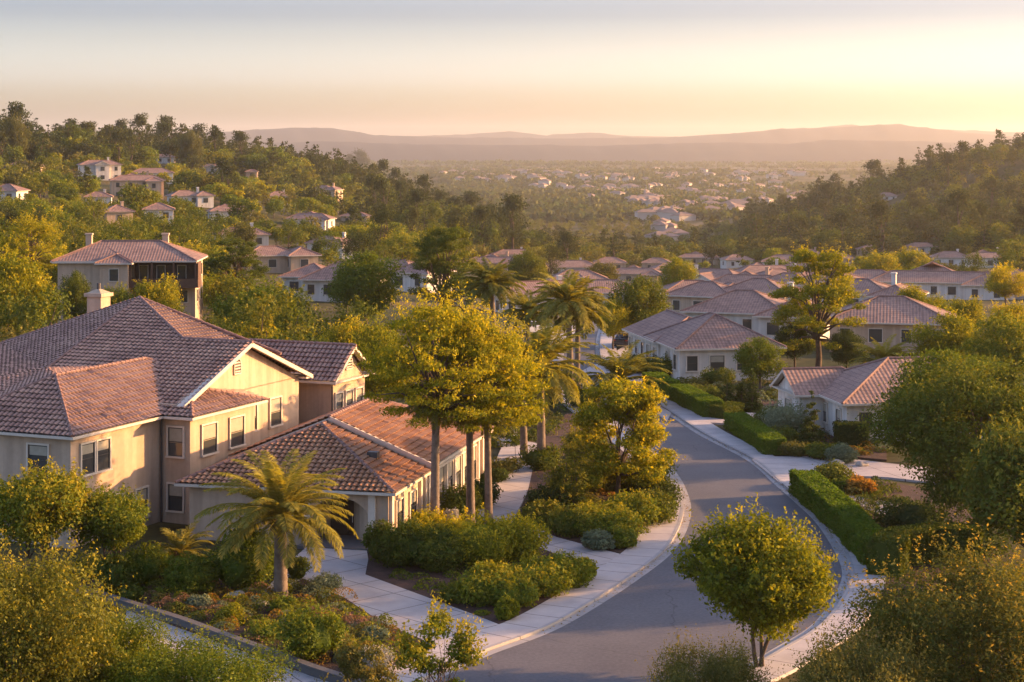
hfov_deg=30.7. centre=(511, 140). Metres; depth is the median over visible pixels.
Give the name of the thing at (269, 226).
oak tree
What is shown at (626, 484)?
shrub
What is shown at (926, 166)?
pine tree
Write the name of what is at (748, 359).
broadleaf tree
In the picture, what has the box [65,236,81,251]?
leafy tree
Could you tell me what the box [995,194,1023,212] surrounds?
oak tree
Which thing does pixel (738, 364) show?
window
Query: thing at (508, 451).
path
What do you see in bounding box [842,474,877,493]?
shrub
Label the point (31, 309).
oak tree
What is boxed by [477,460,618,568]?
path
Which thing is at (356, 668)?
shrub
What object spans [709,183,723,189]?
valley house
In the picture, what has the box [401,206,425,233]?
pine tree
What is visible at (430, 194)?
pine tree
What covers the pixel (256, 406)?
window
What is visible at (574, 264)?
house
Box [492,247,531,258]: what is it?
house
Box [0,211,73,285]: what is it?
broadleaf tree
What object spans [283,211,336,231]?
house
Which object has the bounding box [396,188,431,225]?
pine tree
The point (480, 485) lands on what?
shrub
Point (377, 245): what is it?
oak tree
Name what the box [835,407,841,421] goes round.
window
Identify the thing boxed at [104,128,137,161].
pine tree
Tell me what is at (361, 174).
pine tree
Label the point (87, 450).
window
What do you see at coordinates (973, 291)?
window
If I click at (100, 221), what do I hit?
oak tree
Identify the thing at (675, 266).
broadleaf tree
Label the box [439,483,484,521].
shrub
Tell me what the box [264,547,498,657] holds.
driveway
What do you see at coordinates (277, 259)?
house
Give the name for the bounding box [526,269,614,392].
palm tree
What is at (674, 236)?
valley house
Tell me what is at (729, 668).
shrub
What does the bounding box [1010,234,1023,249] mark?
oak tree
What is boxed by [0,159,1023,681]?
ground
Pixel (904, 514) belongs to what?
shrub
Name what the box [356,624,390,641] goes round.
shrub
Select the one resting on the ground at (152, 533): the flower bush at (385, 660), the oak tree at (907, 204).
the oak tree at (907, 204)
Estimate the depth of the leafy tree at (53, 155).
685.11 m
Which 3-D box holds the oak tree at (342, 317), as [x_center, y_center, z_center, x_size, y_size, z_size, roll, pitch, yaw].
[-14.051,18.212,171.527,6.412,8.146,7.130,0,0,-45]
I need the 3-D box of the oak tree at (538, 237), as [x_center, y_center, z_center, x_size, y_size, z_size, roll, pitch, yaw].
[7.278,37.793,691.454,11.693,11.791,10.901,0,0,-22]
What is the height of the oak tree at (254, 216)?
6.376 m
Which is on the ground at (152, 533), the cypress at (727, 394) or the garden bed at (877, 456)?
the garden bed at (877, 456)
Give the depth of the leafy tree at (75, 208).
413.02 m
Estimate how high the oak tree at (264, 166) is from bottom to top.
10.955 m
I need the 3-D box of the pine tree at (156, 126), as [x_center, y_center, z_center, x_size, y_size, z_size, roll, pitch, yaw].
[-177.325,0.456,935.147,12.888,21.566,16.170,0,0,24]
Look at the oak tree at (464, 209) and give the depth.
708.56 m
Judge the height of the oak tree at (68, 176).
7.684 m
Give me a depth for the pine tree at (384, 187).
650.96 m
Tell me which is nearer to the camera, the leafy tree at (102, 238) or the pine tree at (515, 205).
the leafy tree at (102, 238)
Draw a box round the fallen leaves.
[542,342,848,633]
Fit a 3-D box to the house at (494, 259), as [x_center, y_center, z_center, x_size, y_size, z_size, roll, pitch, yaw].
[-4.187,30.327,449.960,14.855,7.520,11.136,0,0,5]
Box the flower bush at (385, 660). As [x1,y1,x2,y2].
[358,644,397,671]
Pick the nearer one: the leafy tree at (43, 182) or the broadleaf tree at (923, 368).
the broadleaf tree at (923, 368)
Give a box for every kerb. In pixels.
[410,326,683,681]
[600,331,854,672]
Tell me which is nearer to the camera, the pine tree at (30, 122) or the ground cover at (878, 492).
the ground cover at (878, 492)
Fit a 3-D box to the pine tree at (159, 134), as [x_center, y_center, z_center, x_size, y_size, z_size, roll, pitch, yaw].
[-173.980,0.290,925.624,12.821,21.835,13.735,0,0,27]
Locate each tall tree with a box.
[349,277,522,519]
[400,291,552,521]
[423,312,560,523]
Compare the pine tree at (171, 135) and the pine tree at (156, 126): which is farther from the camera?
the pine tree at (156, 126)
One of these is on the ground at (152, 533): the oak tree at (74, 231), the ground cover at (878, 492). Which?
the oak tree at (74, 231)
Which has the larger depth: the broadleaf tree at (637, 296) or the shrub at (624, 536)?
the broadleaf tree at (637, 296)
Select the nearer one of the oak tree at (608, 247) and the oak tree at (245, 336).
the oak tree at (245, 336)
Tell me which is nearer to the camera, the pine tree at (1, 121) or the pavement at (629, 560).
the pavement at (629, 560)
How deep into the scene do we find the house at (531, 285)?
262.50 m
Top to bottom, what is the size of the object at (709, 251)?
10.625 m
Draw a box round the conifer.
[796,390,824,443]
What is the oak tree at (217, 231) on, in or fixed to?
on the ground at (152, 533)
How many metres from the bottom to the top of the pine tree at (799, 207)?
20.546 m
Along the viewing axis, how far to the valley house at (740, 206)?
1762.30 m
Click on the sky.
(657, 68)
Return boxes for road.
[437,322,841,681]
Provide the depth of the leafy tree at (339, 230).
428.49 m
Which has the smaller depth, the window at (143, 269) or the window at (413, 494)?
the window at (413, 494)
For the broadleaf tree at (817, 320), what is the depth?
176.82 m
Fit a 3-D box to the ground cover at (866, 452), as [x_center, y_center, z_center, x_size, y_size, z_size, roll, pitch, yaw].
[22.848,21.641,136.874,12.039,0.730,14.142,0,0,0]
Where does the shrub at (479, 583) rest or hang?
on the garden bed at (379, 570)
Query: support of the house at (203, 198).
on the ground at (152, 533)
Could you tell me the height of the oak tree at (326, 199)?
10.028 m
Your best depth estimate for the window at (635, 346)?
185.87 m
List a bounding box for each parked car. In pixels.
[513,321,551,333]
[614,332,627,345]
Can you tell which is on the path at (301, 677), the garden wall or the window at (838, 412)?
the garden wall
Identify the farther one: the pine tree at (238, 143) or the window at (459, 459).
the pine tree at (238, 143)
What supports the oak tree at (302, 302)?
on the ground at (152, 533)
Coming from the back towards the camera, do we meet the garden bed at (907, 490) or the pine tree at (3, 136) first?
the pine tree at (3, 136)
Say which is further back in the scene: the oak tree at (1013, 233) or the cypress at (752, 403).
the oak tree at (1013, 233)
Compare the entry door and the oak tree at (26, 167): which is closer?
the entry door
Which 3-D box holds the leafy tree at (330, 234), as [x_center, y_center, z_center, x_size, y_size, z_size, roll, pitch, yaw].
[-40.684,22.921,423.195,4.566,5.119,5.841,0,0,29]
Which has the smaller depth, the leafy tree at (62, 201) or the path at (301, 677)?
the path at (301, 677)
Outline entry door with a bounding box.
[331,498,353,535]
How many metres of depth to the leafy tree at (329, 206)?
572.16 m
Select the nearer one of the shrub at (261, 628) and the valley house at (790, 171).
the shrub at (261, 628)
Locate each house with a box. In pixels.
[0,183,29,200]
[50,233,207,322]
[76,157,122,180]
[83,189,113,203]
[101,201,135,234]
[108,171,164,198]
[133,168,174,183]
[141,202,175,222]
[156,154,175,163]
[165,187,215,207]
[199,164,227,173]
[206,204,251,219]
[215,223,271,246]
[243,245,321,273]
[244,169,258,177]
[266,189,287,203]
[277,261,386,302]
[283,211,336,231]
[304,232,362,258]
[312,183,343,201]
[339,212,371,224]
[378,258,456,292]
[466,251,514,276]
[487,275,600,316]
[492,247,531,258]
[498,176,508,181]
[538,179,551,184]
[538,183,548,187]
[545,258,596,272]
[546,269,608,279]
[555,182,567,188]
[575,173,587,179]
[576,279,624,307]
[579,175,589,180]
[593,257,626,271]
[595,175,607,180]
[604,183,615,187]
[608,191,624,194]
[609,176,621,179]
[616,265,661,282]
[622,309,786,381]
[623,176,634,181]
[624,195,646,199]
[628,185,642,188]
[628,197,645,203]
[634,209,656,220]
[641,257,670,267]
[644,199,665,205]
[644,231,678,239]
[647,207,664,210]
[649,182,662,185]
[649,262,693,269]
[651,221,676,230]
[653,218,670,223]
[656,208,678,219]
[658,280,735,308]
[659,206,680,209]
[660,227,689,237]
[666,277,801,314]
[670,212,695,220]
[677,199,697,202]
[680,251,719,264]
[680,282,829,339]
[693,268,739,280]
[700,196,717,200]
[702,200,719,204]
[705,205,722,209]
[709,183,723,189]
[711,267,772,283]
[718,201,736,205]
[718,254,754,268]
[726,204,744,209]
[730,200,744,205]
[735,176,749,180]
[735,199,747,204]
[735,259,791,272]
[738,171,749,175]
[754,196,773,204]
[755,263,813,275]
[760,254,794,264]
[766,173,777,178]
[767,270,863,299]
[768,179,782,185]
[769,356,999,440]
[786,262,810,271]
[787,169,794,174]
[793,171,803,175]
[809,247,820,261]
[821,272,928,304]
[829,295,955,353]
[831,253,855,263]
[850,269,886,278]
[855,244,891,256]
[871,261,1015,299]
[880,192,897,200]
[906,242,937,253]
[929,249,964,265]
[962,247,1007,267]
[990,269,1023,298]
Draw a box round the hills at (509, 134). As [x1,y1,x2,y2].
[39,124,1023,137]
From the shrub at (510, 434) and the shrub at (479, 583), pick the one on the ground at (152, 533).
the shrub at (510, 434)
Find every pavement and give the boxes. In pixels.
[374,320,680,681]
[582,346,639,381]
[602,334,885,681]
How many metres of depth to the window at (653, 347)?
178.62 m
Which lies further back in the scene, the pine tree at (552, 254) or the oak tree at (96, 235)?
the pine tree at (552, 254)
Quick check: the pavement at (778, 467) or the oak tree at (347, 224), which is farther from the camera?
the oak tree at (347, 224)
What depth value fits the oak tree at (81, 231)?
301.41 m
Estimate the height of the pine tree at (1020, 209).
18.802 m
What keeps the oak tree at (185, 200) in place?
on the ground at (152, 533)
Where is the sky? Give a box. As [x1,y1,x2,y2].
[0,0,1023,136]
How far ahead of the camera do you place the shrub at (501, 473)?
119.78 m
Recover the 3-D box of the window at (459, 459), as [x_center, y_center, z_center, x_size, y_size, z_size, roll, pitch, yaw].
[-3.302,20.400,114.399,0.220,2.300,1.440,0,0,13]
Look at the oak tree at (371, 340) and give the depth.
149.95 m
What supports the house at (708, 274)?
on the ground at (152, 533)
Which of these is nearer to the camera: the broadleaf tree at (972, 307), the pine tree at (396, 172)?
the broadleaf tree at (972, 307)
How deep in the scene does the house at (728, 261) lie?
652.44 m
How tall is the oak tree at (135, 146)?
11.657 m
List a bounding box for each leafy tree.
[6,196,19,208]
[8,198,73,232]
[23,193,38,202]
[23,217,54,234]
[25,237,67,252]
[25,244,60,283]
[32,204,63,220]
[33,174,57,196]
[35,242,68,254]
[42,169,60,178]
[45,152,62,162]
[45,161,63,171]
[45,247,63,285]
[48,179,76,198]
[48,197,71,210]
[56,178,78,190]
[56,241,78,255]
[57,198,96,219]
[59,136,86,159]
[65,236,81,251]
[66,193,82,203]
[77,177,100,195]
[79,233,123,248]
[88,175,102,185]
[96,144,125,160]
[119,214,139,231]
[128,202,146,216]
[136,211,169,229]
[137,150,158,162]
[139,228,162,239]
[140,146,159,158]
[146,225,174,243]
[148,190,162,203]
[155,172,171,180]
[166,163,181,178]
[169,239,203,251]
[189,177,209,190]
[191,245,229,274]
[199,184,217,196]
[199,242,227,257]
[203,270,245,311]
[203,275,217,310]
[205,182,233,204]
[214,149,234,161]
[220,194,245,205]
[222,318,280,338]
[225,216,239,223]
[228,189,244,198]
[235,154,250,169]
[241,176,256,187]
[243,152,265,169]
[250,200,262,213]
[253,224,269,232]
[254,180,268,190]
[260,146,284,154]
[263,199,284,217]
[265,149,293,169]
[269,227,283,244]
[292,157,310,164]
[297,197,320,211]
[318,207,334,215]
[320,204,333,216]
[323,225,352,238]
[325,231,340,237]
[339,173,356,193]
[342,224,369,238]
[359,182,367,193]
[362,221,392,249]
[379,224,419,260]
[388,222,407,232]
[408,246,419,261]
[760,247,781,258]
[764,257,789,264]
[853,255,866,267]
[941,296,986,315]
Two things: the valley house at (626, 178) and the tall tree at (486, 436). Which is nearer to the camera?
the tall tree at (486, 436)
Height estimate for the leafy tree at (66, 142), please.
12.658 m
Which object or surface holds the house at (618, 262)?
on the ground at (152, 533)
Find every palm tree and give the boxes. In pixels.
[193,449,358,596]
[455,257,526,326]
[497,289,555,343]
[500,315,604,450]
[500,330,575,454]
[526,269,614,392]
[540,283,615,386]
[571,340,672,406]
[844,334,917,366]
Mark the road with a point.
(608, 640)
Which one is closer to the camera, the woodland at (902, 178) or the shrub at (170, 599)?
the shrub at (170, 599)
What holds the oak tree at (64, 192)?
on the ground at (152, 533)
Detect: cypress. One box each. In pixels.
[717,371,736,402]
[734,375,751,411]
[743,368,763,412]
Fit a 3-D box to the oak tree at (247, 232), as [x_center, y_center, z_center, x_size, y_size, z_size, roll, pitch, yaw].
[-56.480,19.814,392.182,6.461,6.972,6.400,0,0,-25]
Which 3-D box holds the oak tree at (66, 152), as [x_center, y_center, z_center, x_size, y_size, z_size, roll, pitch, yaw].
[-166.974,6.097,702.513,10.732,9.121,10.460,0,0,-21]
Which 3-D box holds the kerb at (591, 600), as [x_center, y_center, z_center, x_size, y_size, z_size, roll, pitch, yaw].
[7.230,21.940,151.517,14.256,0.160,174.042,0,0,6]
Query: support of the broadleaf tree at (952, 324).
on the ground at (152, 533)
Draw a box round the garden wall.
[62,579,363,681]
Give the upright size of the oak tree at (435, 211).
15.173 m
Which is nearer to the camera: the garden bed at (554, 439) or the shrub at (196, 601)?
the shrub at (196, 601)
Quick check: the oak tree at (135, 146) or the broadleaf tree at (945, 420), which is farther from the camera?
the oak tree at (135, 146)
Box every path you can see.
[125,610,326,681]
[497,427,536,459]
[631,372,681,420]
[849,495,885,513]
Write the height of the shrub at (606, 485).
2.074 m
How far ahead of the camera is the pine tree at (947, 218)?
721.98 m
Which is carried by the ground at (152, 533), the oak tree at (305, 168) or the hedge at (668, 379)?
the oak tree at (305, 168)
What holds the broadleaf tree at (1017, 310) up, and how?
on the ground at (152, 533)
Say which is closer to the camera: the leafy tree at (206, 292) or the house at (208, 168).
the leafy tree at (206, 292)
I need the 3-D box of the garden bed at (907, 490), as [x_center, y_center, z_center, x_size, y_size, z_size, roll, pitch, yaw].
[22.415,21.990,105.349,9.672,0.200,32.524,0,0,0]
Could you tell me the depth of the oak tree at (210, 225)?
384.00 m
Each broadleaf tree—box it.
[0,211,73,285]
[0,243,58,334]
[0,455,97,585]
[0,521,143,681]
[1,111,32,151]
[37,282,62,326]
[43,587,198,681]
[56,269,90,319]
[67,480,150,559]
[95,610,302,681]
[104,281,132,304]
[128,272,189,314]
[175,129,204,160]
[201,273,316,338]
[203,234,269,285]
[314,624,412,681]
[315,313,365,342]
[321,248,406,325]
[342,312,413,396]
[344,147,371,166]
[386,590,490,681]
[404,216,491,318]
[446,313,490,336]
[507,249,552,280]
[557,366,685,498]
[583,259,620,278]
[595,292,632,348]
[606,273,673,325]
[653,255,699,285]
[667,492,850,666]
[731,336,789,389]
[761,237,870,366]
[773,320,815,366]
[817,513,1023,681]
[820,239,849,254]
[824,328,871,367]
[836,297,855,306]
[847,336,1023,525]
[858,249,900,270]
[878,345,996,455]
[881,245,934,269]
[891,282,947,307]
[903,306,982,359]
[932,296,950,310]
[947,410,1023,546]
[948,295,988,329]
[952,353,1014,382]
[960,303,1023,373]
[980,262,1023,307]
[984,299,1023,344]
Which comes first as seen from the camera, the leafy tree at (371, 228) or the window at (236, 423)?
the window at (236, 423)
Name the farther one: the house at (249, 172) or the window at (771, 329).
the house at (249, 172)
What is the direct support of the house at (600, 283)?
on the ground at (152, 533)
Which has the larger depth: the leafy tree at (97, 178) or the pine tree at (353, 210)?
the leafy tree at (97, 178)
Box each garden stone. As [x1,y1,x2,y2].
[227,590,244,597]
[855,461,868,466]
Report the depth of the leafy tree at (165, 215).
391.33 m
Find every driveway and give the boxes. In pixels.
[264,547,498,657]
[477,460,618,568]
[701,412,754,424]
[752,456,939,484]
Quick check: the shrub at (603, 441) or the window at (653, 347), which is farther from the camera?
the window at (653, 347)
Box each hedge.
[642,371,680,395]
[666,383,723,416]
[708,400,744,418]
[723,411,786,454]
[788,468,882,564]
[832,419,869,447]
[865,521,982,576]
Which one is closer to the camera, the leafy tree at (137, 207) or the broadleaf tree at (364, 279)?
the broadleaf tree at (364, 279)
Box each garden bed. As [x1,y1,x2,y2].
[80,555,420,677]
[365,548,565,623]
[517,413,644,553]
[734,385,776,408]
[802,432,886,461]
[824,479,996,597]
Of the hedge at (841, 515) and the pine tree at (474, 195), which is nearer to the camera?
the hedge at (841, 515)
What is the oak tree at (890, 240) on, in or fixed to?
on the ground at (152, 533)
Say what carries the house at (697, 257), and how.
on the ground at (152, 533)
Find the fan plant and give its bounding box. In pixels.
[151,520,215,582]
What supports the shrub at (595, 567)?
on the garden bed at (379, 570)
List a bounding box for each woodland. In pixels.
[0,119,1023,277]
[349,159,926,223]
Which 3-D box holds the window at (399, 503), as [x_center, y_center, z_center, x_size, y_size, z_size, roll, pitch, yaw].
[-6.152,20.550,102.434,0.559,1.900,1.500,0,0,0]
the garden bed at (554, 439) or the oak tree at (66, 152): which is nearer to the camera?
the garden bed at (554, 439)
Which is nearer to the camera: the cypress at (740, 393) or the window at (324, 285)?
the cypress at (740, 393)
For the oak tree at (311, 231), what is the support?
on the ground at (152, 533)
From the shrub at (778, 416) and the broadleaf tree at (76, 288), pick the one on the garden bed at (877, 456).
the shrub at (778, 416)
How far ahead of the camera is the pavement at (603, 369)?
179.69 m
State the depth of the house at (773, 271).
362.74 m
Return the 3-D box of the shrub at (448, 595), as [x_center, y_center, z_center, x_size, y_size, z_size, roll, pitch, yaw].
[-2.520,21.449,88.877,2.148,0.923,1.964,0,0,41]
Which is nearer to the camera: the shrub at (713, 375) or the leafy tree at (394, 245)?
the shrub at (713, 375)
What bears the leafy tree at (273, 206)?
on the ground at (152, 533)
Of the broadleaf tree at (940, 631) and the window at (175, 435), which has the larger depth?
the window at (175, 435)
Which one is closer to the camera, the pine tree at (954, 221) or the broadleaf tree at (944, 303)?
the broadleaf tree at (944, 303)
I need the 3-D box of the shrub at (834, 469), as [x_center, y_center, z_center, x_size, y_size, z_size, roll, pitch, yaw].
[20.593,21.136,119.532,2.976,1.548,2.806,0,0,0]
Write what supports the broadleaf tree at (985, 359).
on the ground at (152, 533)
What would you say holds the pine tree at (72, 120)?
on the ground at (152, 533)
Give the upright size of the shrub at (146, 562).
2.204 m
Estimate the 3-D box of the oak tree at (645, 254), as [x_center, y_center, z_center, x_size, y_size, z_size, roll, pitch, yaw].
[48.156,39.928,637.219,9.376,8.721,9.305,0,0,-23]
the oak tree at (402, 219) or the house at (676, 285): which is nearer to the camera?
the house at (676, 285)
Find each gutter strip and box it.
[421,329,690,681]
[596,329,850,681]
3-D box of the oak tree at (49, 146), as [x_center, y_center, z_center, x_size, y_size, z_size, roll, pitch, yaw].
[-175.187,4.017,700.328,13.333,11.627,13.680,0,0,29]
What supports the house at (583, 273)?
on the ground at (152, 533)
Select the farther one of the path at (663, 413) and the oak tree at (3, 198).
the oak tree at (3, 198)
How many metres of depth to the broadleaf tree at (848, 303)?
221.28 m
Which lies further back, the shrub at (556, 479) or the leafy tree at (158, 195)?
the leafy tree at (158, 195)
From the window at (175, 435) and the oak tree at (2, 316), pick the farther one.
the oak tree at (2, 316)
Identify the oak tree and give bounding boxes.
[0,145,26,164]
[0,186,13,209]
[0,211,40,284]
[0,286,44,338]
[0,319,34,341]
[1,193,14,205]
[2,170,24,185]
[2,280,78,334]
[4,196,33,230]
[13,158,40,182]
[19,196,41,207]
[20,175,46,195]
[24,169,54,197]
[28,138,63,155]
[28,153,61,174]
[28,251,57,286]
[51,182,79,209]
[52,120,95,144]
[56,216,91,246]
[57,146,75,159]
[57,172,77,182]
[59,218,81,241]
[66,221,105,248]
[75,211,97,228]
[76,221,120,249]
[77,193,109,225]
[87,142,112,159]
[90,216,122,239]
[94,216,152,241]
[108,220,161,239]
[117,181,158,214]
[122,145,147,163]
[130,208,167,231]
[158,209,207,250]
[165,196,191,218]
[167,195,197,216]
[171,170,202,190]
[173,240,207,258]
[175,204,214,234]
[179,154,206,168]
[183,221,213,246]
[196,174,225,190]
[198,309,241,331]
[199,231,219,250]
[205,265,260,310]
[207,222,236,255]
[209,212,236,231]
[213,281,322,340]
[214,316,254,338]
[215,170,248,186]
[225,197,260,220]
[227,219,258,244]
[241,210,267,222]
[243,187,262,200]
[247,145,269,155]
[247,156,271,173]
[249,280,328,341]
[252,156,277,173]
[253,218,276,238]
[265,322,327,341]
[273,217,303,248]
[285,216,314,230]
[297,164,313,180]
[299,224,323,240]
[309,231,341,265]
[316,192,340,212]
[319,294,380,333]
[330,159,348,175]
[333,221,358,230]
[352,218,376,229]
[355,316,399,345]
[355,326,415,397]
[368,232,395,256]
[393,206,427,226]
[401,231,419,258]
[406,198,443,221]
[418,221,458,253]
[435,199,447,208]
[444,201,481,220]
[452,239,470,260]
[461,219,500,247]
[475,243,490,255]
[523,228,547,246]
[600,244,617,251]
[640,246,664,259]
[749,238,774,260]
[768,237,795,252]
[778,213,794,231]
[787,208,811,221]
[797,237,812,248]
[809,215,827,233]
[809,227,842,250]
[849,232,873,250]
[871,236,898,252]
[890,227,915,248]
[903,195,928,210]
[919,255,939,266]
[940,239,969,253]
[943,225,977,247]
[943,263,960,270]
[945,224,972,249]
[957,249,989,270]
[958,226,985,252]
[982,230,1007,250]
[985,222,1016,244]
[986,223,1018,233]
[991,246,1023,270]
[992,238,1023,263]
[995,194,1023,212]
[998,178,1021,193]
[999,207,1018,218]
[1007,231,1017,237]
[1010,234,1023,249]
[1016,226,1023,240]
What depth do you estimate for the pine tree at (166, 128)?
879.75 m
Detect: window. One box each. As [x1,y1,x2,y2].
[26,442,49,477]
[79,440,97,477]
[96,436,112,472]
[109,269,118,281]
[134,485,150,517]
[139,265,147,278]
[157,265,165,278]
[165,425,184,458]
[165,482,184,513]
[176,290,187,302]
[177,265,185,278]
[200,420,218,456]
[228,414,245,449]
[255,405,258,431]
[256,238,261,243]
[268,259,276,267]
[269,395,283,427]
[289,281,298,290]
[300,259,308,266]
[307,284,314,294]
[323,284,330,294]
[334,391,343,409]
[345,388,353,405]
[355,386,363,401]
[395,276,402,285]
[395,496,403,527]
[408,487,417,518]
[414,277,420,286]
[440,465,444,504]
[448,460,453,489]
[456,455,461,491]
[464,450,465,482]
[473,443,476,479]
[496,300,499,310]
[628,335,632,351]
[634,338,637,354]
[640,341,643,352]
[646,343,650,356]
[652,346,656,359]
[665,350,669,360]
[672,300,679,310]
[672,353,676,370]
[686,355,698,371]
[709,354,725,370]
[736,357,742,370]
[742,318,751,329]
[766,322,779,335]
[784,396,791,406]
[821,401,827,423]
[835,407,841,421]
[857,411,873,430]
[868,328,882,342]
[901,329,911,342]
[930,286,936,294]
[947,286,955,294]
[971,289,977,297]
[993,292,999,297]
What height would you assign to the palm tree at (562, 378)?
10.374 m
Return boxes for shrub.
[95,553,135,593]
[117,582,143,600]
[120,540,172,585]
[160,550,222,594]
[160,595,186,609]
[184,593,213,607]
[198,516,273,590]
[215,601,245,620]
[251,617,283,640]
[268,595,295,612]
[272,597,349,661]
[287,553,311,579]
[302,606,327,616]
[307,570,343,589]
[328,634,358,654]
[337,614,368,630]
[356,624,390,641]
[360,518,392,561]
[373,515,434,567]
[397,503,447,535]
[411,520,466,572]
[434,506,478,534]
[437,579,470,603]
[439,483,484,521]
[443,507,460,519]
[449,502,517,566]
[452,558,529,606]
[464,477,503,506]
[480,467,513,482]
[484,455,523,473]
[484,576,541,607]
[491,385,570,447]
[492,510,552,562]
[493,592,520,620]
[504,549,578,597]
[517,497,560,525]
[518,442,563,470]
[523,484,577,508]
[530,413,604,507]
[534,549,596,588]
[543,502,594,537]
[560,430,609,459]
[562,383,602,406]
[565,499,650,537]
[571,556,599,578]
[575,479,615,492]
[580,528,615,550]
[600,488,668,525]
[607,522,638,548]
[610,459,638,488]
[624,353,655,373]
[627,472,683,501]
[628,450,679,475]
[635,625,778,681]
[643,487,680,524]
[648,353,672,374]
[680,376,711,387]
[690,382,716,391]
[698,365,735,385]
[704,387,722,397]
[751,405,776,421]
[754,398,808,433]
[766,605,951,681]
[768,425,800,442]
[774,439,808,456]
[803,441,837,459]
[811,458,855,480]
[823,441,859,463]
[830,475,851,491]
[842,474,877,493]
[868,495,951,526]
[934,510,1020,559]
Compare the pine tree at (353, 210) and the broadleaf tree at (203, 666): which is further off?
the pine tree at (353, 210)
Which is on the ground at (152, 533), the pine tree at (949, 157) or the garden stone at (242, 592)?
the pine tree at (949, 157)
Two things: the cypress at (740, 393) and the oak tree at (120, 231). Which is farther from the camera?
the oak tree at (120, 231)
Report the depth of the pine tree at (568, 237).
598.06 m
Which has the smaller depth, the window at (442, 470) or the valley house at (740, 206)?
the window at (442, 470)
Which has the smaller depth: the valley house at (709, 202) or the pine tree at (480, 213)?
the pine tree at (480, 213)
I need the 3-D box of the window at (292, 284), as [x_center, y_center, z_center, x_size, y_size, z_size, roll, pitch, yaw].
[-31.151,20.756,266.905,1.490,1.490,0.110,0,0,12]
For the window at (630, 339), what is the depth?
188.45 m
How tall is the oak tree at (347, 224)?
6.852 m
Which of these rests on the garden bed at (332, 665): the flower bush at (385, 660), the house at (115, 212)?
the flower bush at (385, 660)
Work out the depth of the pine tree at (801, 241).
678.31 m
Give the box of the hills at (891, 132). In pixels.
[49,124,1021,145]
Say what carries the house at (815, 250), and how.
on the ground at (152, 533)
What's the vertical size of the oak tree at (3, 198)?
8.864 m
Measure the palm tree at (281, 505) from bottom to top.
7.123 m
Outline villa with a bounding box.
[0,283,493,552]
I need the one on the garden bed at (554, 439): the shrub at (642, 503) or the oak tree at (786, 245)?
the shrub at (642, 503)
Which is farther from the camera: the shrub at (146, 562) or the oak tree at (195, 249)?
the oak tree at (195, 249)
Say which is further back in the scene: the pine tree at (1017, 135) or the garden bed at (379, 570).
the pine tree at (1017, 135)
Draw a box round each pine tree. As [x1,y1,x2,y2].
[0,109,7,125]
[0,114,5,142]
[0,130,17,168]
[0,204,24,230]
[0,212,16,257]
[5,101,45,151]
[23,125,39,157]
[24,120,37,134]
[25,138,36,151]
[25,205,55,244]
[26,118,41,155]
[26,136,35,160]
[31,133,50,160]
[32,141,44,161]
[42,125,54,145]
[45,132,71,145]
[51,124,62,131]
[61,118,81,134]
[62,118,75,160]
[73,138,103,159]
[78,121,96,144]
[86,121,101,136]
[103,124,124,146]
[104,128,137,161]
[112,118,128,130]
[115,146,130,171]
[121,128,147,162]
[122,112,156,147]
[148,114,177,139]
[148,121,168,143]
[150,122,173,148]
[152,211,170,239]
[153,120,167,152]
[156,138,179,161]
[157,117,181,159]
[187,123,212,141]
[202,127,225,156]
[204,156,237,198]
[217,164,244,203]
[225,130,256,168]
[226,130,250,168]
[293,183,330,204]
[297,151,328,165]
[304,141,313,160]
[336,160,371,182]
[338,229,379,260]
[344,204,365,226]
[362,173,391,220]
[367,203,405,257]
[369,176,402,216]
[374,159,390,183]
[387,167,401,188]
[391,180,407,196]
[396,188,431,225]
[398,184,410,207]
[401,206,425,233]
[414,173,438,201]
[417,208,430,229]
[425,184,433,205]
[434,190,449,208]
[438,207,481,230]
[443,195,466,210]
[444,214,475,261]
[445,200,475,209]
[459,191,481,206]
[462,191,480,206]
[465,205,502,245]
[482,202,509,224]
[482,221,498,253]
[487,193,530,248]
[498,208,524,231]
[500,215,526,249]
[535,229,554,244]
[540,242,566,274]
[552,231,582,259]
[554,236,582,251]
[605,229,621,256]
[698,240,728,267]
[781,211,793,236]
[790,197,801,224]
[792,219,808,249]
[815,181,839,212]
[829,210,861,247]
[834,229,852,254]
[852,221,871,255]
[856,159,885,185]
[856,197,911,252]
[865,195,889,231]
[912,147,925,172]
[920,145,932,168]
[926,222,942,256]
[930,151,960,187]
[934,187,988,244]
[936,215,952,252]
[945,212,954,233]
[950,140,972,182]
[951,213,959,228]
[971,217,993,251]
[977,175,1011,207]
[1004,201,1023,227]
[1011,215,1023,235]
[1012,132,1023,141]
[1015,246,1023,269]
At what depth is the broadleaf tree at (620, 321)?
195.19 m
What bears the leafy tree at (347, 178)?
on the ground at (152, 533)
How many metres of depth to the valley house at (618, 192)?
2297.40 m
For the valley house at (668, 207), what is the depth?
1779.59 m
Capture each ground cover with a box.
[61,550,297,593]
[124,578,401,664]
[388,555,591,615]
[545,481,673,541]
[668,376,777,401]
[796,427,895,455]
[843,474,923,527]
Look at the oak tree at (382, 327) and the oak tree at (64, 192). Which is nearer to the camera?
the oak tree at (382, 327)
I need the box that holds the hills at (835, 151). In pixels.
[204,140,1011,163]
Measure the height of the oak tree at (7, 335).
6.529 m
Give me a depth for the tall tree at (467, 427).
102.94 m
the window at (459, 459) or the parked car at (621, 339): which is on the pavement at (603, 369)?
the parked car at (621, 339)
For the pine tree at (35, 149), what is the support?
on the ground at (152, 533)

